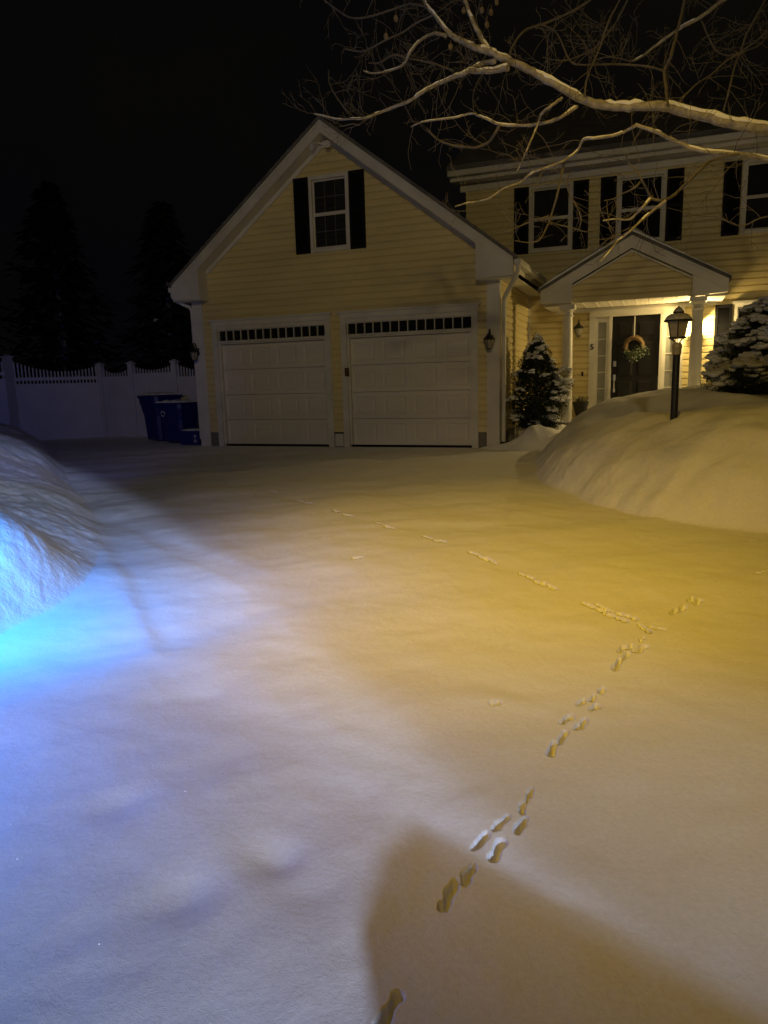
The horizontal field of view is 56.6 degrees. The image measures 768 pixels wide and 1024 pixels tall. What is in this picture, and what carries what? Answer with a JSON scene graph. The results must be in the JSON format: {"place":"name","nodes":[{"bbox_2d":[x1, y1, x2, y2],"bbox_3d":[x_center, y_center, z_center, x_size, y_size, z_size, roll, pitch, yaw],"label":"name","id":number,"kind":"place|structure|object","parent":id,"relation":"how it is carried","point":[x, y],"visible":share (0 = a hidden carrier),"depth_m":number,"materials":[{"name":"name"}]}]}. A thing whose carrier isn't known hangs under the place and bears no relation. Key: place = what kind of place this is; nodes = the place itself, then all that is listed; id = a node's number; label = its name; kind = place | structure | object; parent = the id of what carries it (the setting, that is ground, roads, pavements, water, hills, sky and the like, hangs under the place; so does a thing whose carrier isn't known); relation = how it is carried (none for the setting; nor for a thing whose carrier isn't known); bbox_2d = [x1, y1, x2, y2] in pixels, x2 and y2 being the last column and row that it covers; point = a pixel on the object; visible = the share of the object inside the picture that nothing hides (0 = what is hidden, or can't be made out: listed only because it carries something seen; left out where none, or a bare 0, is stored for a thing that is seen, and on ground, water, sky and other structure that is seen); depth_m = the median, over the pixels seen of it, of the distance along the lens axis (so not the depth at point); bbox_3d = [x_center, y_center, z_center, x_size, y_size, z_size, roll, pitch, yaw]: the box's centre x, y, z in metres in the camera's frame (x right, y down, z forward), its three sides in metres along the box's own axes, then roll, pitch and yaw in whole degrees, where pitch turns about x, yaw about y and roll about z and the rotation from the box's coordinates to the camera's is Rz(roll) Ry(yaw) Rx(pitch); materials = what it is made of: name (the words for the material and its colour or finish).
{"place":"outdoors","nodes":[
{"label":"outdoors","id":0,"kind":"place"},
{"bbox_2d":[0,386,767,1023],"bbox_3d":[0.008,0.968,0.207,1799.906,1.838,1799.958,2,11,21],"label":"ground","id":1,"kind":"structure","parent":0,"point":[300,734],"depth_m":2.93,"materials":[{"name":"white snow"}]},
{"bbox_2d":[0,301,38,382],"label":"spruce tree","id":2,"kind":"object","parent":1,"relation":"on","point":[4,319],"visible":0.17,"depth_m":28.11,"materials":[{"name":"green plant"}]},
{"bbox_2d":[0,423,103,634],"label":"snow bank","id":3,"kind":"structure","parent":1,"relation":"on","point":[51,544],"depth_m":6.54,"materials":[{"name":"white snow"}]},
{"bbox_2d":[2,180,130,386],"bbox_3d":[-11.810,-7.394,26.350,6.265,9.139,6.433,2,11,21],"label":"spruce tree","id":4,"kind":"object","parent":1,"relation":"on","point":[40,225],"visible":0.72,"depth_m":25.77,"materials":[{"name":"green plant"}]},
{"bbox_2d":[0,354,198,439],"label":"privacy fence","id":5,"kind":"object","parent":1,"relation":"on","point":[104,406],"visible":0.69,"depth_m":18.95,"materials":[{"name":"plastic"}]},
{"bbox_2d":[105,201,194,379],"bbox_3d":[-7.400,-6.789,25.102,5.889,8.058,6.290,2,11,21],"label":"spruce tree","id":6,"kind":"object","parent":1,"relation":"on","point":[162,233],"visible":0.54,"depth_m":24.68,"materials":[{"name":"green plant"}]},
{"bbox_2d":[136,392,184,439],"bbox_3d":[-5.379,-2.324,17.351,0.755,1.177,0.932,6,13,35],"label":"wheelie bin","id":7,"kind":"object","parent":1,"relation":"on","point":[153,422],"visible":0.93,"depth_m":17.03,"materials":[{"name":"blue plastic"}]},
{"bbox_2d":[155,399,197,441],"bbox_3d":[-4.735,-2.118,16.609,0.816,1.002,0.840,4,12,30],"label":"wheelie bin","id":8,"kind":"object","parent":1,"relation":"on","point":[176,415],"visible":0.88,"depth_m":16.32,"materials":[{"name":"blue plastic"}]},
{"bbox_2d":[177,428,201,444],"bbox_3d":[-4.263,-1.697,15.993,0.600,0.350,0.412,2,11,21],"label":"recycling box","id":9,"kind":"object","parent":1,"relation":"on","point":[189,436],"visible":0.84,"depth_m":15.83,"materials":[{"name":"blue plastic"}]},
{"bbox_2d":[168,74,767,447],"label":"house","id":10,"kind":"structure","parent":1,"relation":"on","point":[300,275],"depth_m":14.05,"materials":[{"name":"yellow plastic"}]},
{"bbox_2d":[189,343,198,360],"bbox_3d":[-4.008,-3.383,15.090,0.221,0.385,0.280,2,11,21],"label":"wall lantern","id":11,"kind":"object","parent":10,"relation":"attached to","point":[194,352],"depth_m":15.02,"materials":[{"name":"black metal"}]},
{"bbox_2d":[218,324,324,341],"bbox_3d":[-2.310,-3.646,14.565,2.504,0.228,0.043,2,11,21],"label":"transom window","id":12,"kind":"structure","parent":10,"relation":"in","point":[308,330],"depth_m":14.55,"materials":[{"name":"black glass"}]},
{"bbox_2d":[222,340,328,446],"bbox_3d":[-2.254,-2.413,14.848,2.504,2.180,0.070,2,11,21],"label":"garage door","id":13,"kind":"structure","parent":10,"relation":"in","point":[275,392],"depth_m":14.81,"materials":[{"name":"white paint"}]},
{"bbox_2d":[293,169,365,254],"bbox_3d":[-1.036,-5.703,13.617,1.475,1.387,0.089,2,11,21],"label":"window","id":14,"kind":"structure","parent":10,"relation":"in","point":[329,209],"depth_m":13.63,"materials":[{"name":"grey glass"}]},
{"bbox_2d":[347,316,470,334],"bbox_3d":[0.451,-3.527,13.497,2.506,0.228,0.043,2,11,21],"label":"transom window","id":15,"kind":"structure","parent":10,"relation":"in","point":[456,322],"depth_m":13.48,"materials":[{"name":"black glass"}]},
{"bbox_2d":[351,332,471,447],"bbox_3d":[0.507,-2.294,13.780,2.506,2.180,0.070,2,11,21],"label":"garage door","id":16,"kind":"structure","parent":10,"relation":"in","point":[408,390],"depth_m":13.74,"materials":[{"name":"white paint"}]},
{"bbox_2d":[483,328,494,349],"bbox_3d":[1.896,-3.099,12.812,0.221,0.385,0.280,2,11,21],"label":"wall lantern","id":17,"kind":"object","parent":10,"relation":"attached to","point":[489,339],"depth_m":12.74,"materials":[{"name":"black metal"}]},
{"bbox_2d":[514,179,588,254],"bbox_3d":[3.524,-6.205,15.064,1.544,1.350,0.089,2,11,21],"label":"window","id":18,"kind":"structure","parent":10,"relation":"in","point":[540,203],"depth_m":15.08,"materials":[{"name":"grey glass"}]},
{"bbox_2d":[573,319,583,337],"bbox_3d":[4.135,-3.899,15.141,0.221,0.385,0.280,2,11,21],"label":"wall lantern","id":19,"kind":"object","parent":10,"relation":"attached to","point":[578,328],"depth_m":15.07,"materials":[{"name":"black metal"}]},
{"bbox_2d":[572,396,588,415],"bbox_3d":[4.053,-2.137,14.708,0.336,0.528,0.336,2,11,21],"label":"planter","id":20,"kind":"object","parent":10,"relation":"on","point":[580,404],"visible":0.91,"depth_m":14.61,"materials":[{"name":"brown wood"}]},
{"bbox_2d":[621,316,649,362],"bbox_3d":[5.235,-3.575,14.797,0.584,0.970,0.197,2,11,21],"label":"wreath","id":21,"kind":"object","parent":10,"relation":"hanging from","point":[635,354],"visible":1,"depth_m":14.82,"materials":[{"name":"plant"}]},
{"bbox_2d":[611,314,659,397],"bbox_3d":[5.260,-3.048,14.966,0.930,2.082,0.121,2,11,21],"label":"front door","id":22,"kind":"structure","parent":10,"relation":"in","point":[627,378],"depth_m":14.94,"materials":[{"name":"black wood"}]},
{"bbox_2d":[599,167,684,246],"bbox_3d":[5.194,-6.133,14.418,1.577,1.350,0.089,2,11,21],"label":"window","id":23,"kind":"structure","parent":10,"relation":"in","point":[657,228],"depth_m":14.39,"materials":[{"name":"black glass"}]},
{"bbox_2d":[713,300,756,354],"bbox_3d":[7.245,-3.440,14.119,1.310,1.450,0.104,2,11,21],"label":"window","id":24,"kind":"structure","parent":10,"relation":"in","point":[723,313],"depth_m":14.18,"materials":[{"name":"grey glass"}]},
{"bbox_2d":[721,159,767,235],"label":"window","id":25,"kind":"structure","parent":10,"relation":"in","point":[755,189],"depth_m":13.72,"materials":[{"name":"grey glass"}]},
{"bbox_2d":[478,424,566,451],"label":"snow bank","id":26,"kind":"structure","parent":1,"relation":"on","point":[532,438],"depth_m":12.91,"materials":[{"name":"white snow"}]},
{"bbox_2d":[506,333,574,431],"bbox_3d":[2.999,-2.319,13.719,1.262,2.217,1.217,-11,14,-43],"label":"dwarf spruce","id":27,"kind":"object","parent":26,"relation":"on","point":[534,410],"visible":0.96,"depth_m":13.52,"materials":[{"name":"green plant"}]},
{"bbox_2d":[533,385,767,532],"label":"snow bank","id":28,"kind":"structure","parent":1,"relation":"on","point":[701,459],"depth_m":7.71,"materials":[{"name":"white snow"}]},
{"bbox_2d":[281,0,767,266],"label":"bare tree","id":29,"kind":"object","parent":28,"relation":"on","point":[724,120],"visible":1,"depth_m":5.86,"materials":[{"name":"brown plant"}]},
{"bbox_2d":[664,306,692,419],"bbox_3d":[3.422,-1.321,8.397,0.310,2.136,0.310,2,11,21],"label":"lamp post","id":30,"kind":"object","parent":28,"relation":"on","point":[678,320],"visible":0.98,"depth_m":8.24,"materials":[{"name":"black metal"}]},
{"bbox_2d":[699,296,767,395],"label":"dwarf spruce","id":31,"kind":"object","parent":28,"relation":"on","point":[738,364],"visible":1,"depth_m":11.52,"materials":[{"name":"green plant"}]},
{"bbox_2d":[0,0,767,383],"label":"sky","id":32,"kind":"structure","parent":0,"point":[123,106],"materials":[{"name":"black"}]}
]}

